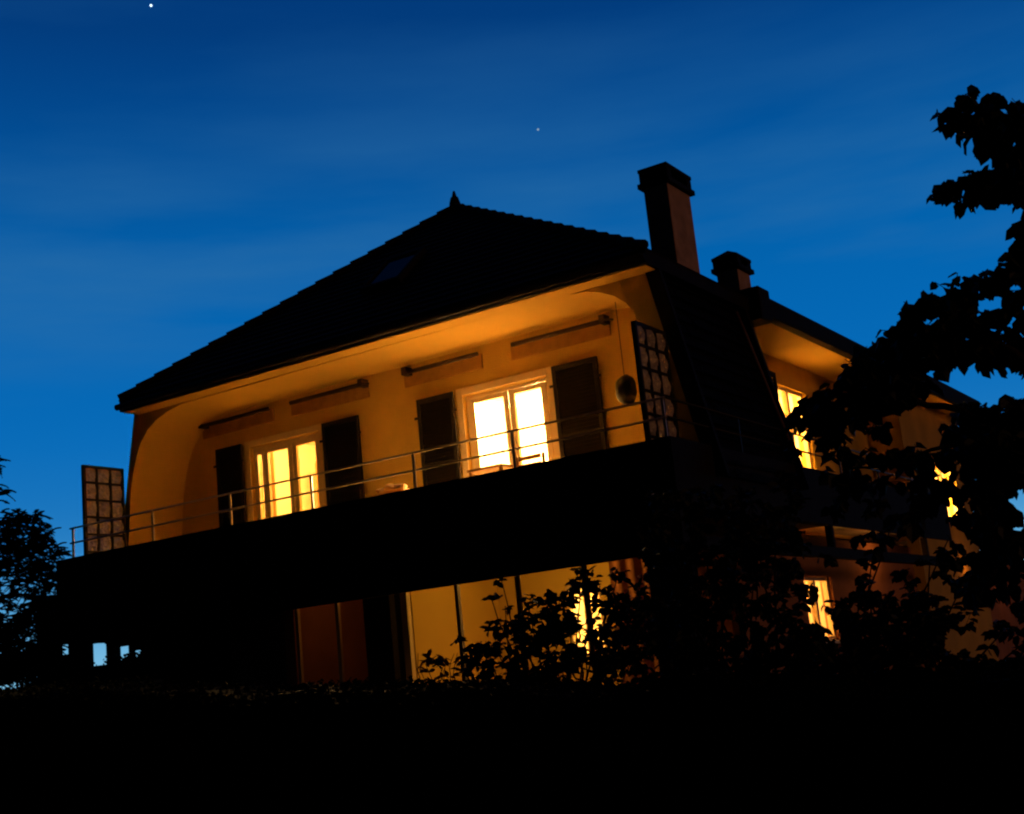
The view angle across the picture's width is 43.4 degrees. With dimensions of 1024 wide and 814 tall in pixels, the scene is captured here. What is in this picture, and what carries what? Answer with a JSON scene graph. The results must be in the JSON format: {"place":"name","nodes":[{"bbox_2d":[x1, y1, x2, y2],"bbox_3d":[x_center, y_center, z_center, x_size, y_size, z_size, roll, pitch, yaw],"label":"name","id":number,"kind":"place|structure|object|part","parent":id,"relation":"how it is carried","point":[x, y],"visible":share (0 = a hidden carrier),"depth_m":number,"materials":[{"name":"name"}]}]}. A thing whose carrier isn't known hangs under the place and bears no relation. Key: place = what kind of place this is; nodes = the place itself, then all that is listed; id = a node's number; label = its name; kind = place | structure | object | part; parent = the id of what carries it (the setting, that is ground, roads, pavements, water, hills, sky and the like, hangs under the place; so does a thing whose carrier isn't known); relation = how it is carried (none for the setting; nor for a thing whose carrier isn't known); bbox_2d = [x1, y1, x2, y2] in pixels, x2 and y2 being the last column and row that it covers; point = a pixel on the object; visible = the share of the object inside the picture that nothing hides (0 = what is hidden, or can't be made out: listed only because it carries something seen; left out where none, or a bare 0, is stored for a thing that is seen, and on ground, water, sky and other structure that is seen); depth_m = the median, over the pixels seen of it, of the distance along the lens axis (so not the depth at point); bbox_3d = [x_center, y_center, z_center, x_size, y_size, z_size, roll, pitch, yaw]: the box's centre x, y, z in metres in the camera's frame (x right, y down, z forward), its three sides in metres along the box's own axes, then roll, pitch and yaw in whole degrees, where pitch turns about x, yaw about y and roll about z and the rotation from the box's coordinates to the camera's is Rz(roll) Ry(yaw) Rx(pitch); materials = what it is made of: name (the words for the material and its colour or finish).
{"place":"outdoors","nodes":[
{"label":"outdoors","id":0,"kind":"place"},
{"bbox_2d":[375,484,406,494],"bbox_3d":[-1.655,1.196,18.082,0.604,0.258,0.454,-13,-14,31],"label":"cushion","id":1,"kind":"object","parent":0,"point":[388,488],"visible":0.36,"depth_m":17.91,"materials":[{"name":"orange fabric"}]},
{"bbox_2d":[0,0,1023,688],"label":"sky","id":2,"kind":"structure","parent":0,"point":[173,173],"materials":[{"name":"blue"}]},
{"bbox_2d":[470,660,1023,813],"bbox_3d":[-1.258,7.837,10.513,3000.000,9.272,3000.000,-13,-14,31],"label":"ground","id":3,"kind":"structure","parent":0,"point":[991,802],"depth_m":8.05,"materials":[{"name":"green plant"}]},
{"bbox_2d":[0,457,78,687],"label":"tree","id":4,"kind":"object","parent":3,"relation":"on","point":[26,664],"visible":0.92,"depth_m":23.08,"materials":[{"name":"green leaf"},{"name":"bark"}]},
{"bbox_2d":[37,596,231,685],"bbox_3d":[-7.513,5.419,25.742,5.980,3.940,0.292,-13,-14,31],"label":"garden screen","id":5,"kind":"object","parent":3,"relation":"on","point":[201,660],"visible":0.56,"depth_m":25.48,"materials":[{"name":"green plant"}]},
{"bbox_2d":[416,649,460,681],"bbox_3d":[-0.829,2.982,13.855,0.580,0.749,0.475,-13,-14,31],"label":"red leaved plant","id":6,"kind":"object","parent":3,"relation":"on","point":[429,659],"visible":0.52,"depth_m":13.87,"materials":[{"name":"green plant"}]},
{"bbox_2d":[0,662,1023,813],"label":"garden hedge","id":7,"kind":"object","parent":3,"relation":"on","point":[381,745],"visible":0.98,"depth_m":9.84,"materials":[{"name":"green plant"}]},
{"bbox_2d":[56,161,1023,686],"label":"house","id":8,"kind":"structure","parent":3,"relation":"on","point":[432,361],"depth_m":19.52,"materials":[{"name":"beige paint"}]},
{"bbox_2d":[244,423,326,520],"bbox_3d":[-3.665,1.550,21.909,1.820,2.230,0.480,-13,-14,31],"label":"french window","id":9,"kind":"structure","parent":8,"relation":"in","point":[266,451],"depth_m":22.02,"materials":[{"name":"paint"}]},
{"bbox_2d":[315,461,318,506],"bbox_3d":[-3.288,2.030,24.071,0.370,2.090,0.660,-13,-14,31],"label":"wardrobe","id":10,"kind":"object","parent":8,"relation":"in","point":[317,483],"visible":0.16,"depth_m":24.02,"materials":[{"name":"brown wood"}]},
{"bbox_3d":[-3.444,1.986,23.835,0.350,1.970,0.028,-13,-14,31],"label":"door","id":11,"kind":"part","parent":10,"relation":"part of","materials":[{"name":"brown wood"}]},
{"bbox_2d":[467,463,513,476],"bbox_3d":[-0.202,1.240,18.478,0.600,0.727,0.600,-13,-14,31],"label":"balcony table","id":12,"kind":"object","parent":8,"relation":"on","point":[490,468],"visible":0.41,"depth_m":18.35,"materials":[{"name":"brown wood"}]},
{"bbox_2d":[455,366,560,477],"bbox_3d":[0.008,0.656,19.454,1.770,2.230,0.170,-13,-14,31],"label":"french window","id":13,"kind":"structure","parent":8,"relation":"in","point":[508,393],"depth_m":19.57,"materials":[{"name":"paint"}]},
{"bbox_2d":[516,452,544,466],"bbox_3d":[0.409,1.088,18.224,0.476,0.797,0.505,-13,-14,31],"label":"balcony chair","id":14,"kind":"object","parent":8,"relation":"on","point":[525,458],"visible":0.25,"depth_m":18.07,"materials":[{"name":"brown wood"}]},
{"bbox_2d":[565,582,606,656],"bbox_3d":[1.164,3.294,19.881,0.630,1.100,0.050,-13,-14,31],"label":"window","id":15,"kind":"structure","parent":8,"relation":"in","point":[573,636],"depth_m":19.89,"materials":[{"name":"glass"}]},
{"bbox_2d":[615,302,636,404],"bbox_3d":[1.520,-0.741,17.880,0.301,1.498,0.306,-13,-14,31],"label":"hanging planter","id":16,"kind":"object","parent":8,"relation":"hanging from","point":[625,389],"visible":0.98,"depth_m":17.67,"materials":[{"name":"black metal"}]},
{"bbox_2d":[777,385,812,468],"bbox_3d":[5.017,0.488,23.119,0.095,1.670,1.500,-13,-14,31],"label":"window","id":17,"kind":"structure","parent":8,"relation":"in","point":[785,392],"depth_m":23.37,"materials":[{"name":"paint"}]},
{"bbox_2d":[803,576,839,643],"bbox_3d":[5.052,3.301,20.945,0.305,1.110,1.460,-13,-14,31],"label":"window","id":18,"kind":"structure","parent":8,"relation":"in","point":[810,579],"depth_m":21.23,"materials":[{"name":"glass"}]},
{"bbox_2d":[934,463,957,523],"bbox_3d":[9.587,1.891,28.414,0.305,1.390,2.260,-13,-14,31],"label":"window","id":19,"kind":"structure","parent":8,"relation":"in","point":[940,477],"depth_m":28.57,"materials":[{"name":"glass"}]},
{"bbox_2d":[430,565,659,684],"bbox_3d":[0.326,2.261,11.263,2.093,1.724,0.966,-5,-12,-2],"label":"leafy shrub","id":20,"kind":"object","parent":3,"relation":"on","point":[612,661],"visible":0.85,"depth_m":11.26,"materials":[{"name":"green plant"}]},
{"bbox_2d":[630,482,811,685],"bbox_3d":[1.694,1.755,10.337,1.566,2.384,1.177,-8,-12,10],"label":"climbing shrub","id":21,"kind":"object","parent":3,"relation":"on","point":[684,651],"visible":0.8,"depth_m":10.28,"materials":[{"name":"green plant"}]},
{"bbox_2d":[772,470,1023,687],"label":"garden shrub","id":22,"kind":"object","parent":3,"relation":"on","point":[914,648],"visible":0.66,"depth_m":9.31,"materials":[{"name":"green plant"}]},
{"bbox_2d":[780,84,1023,618],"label":"broadleaf tree","id":23,"kind":"object","parent":3,"relation":"on","point":[983,441],"visible":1,"depth_m":7.70,"materials":[{"name":"green plant"}]}
]}

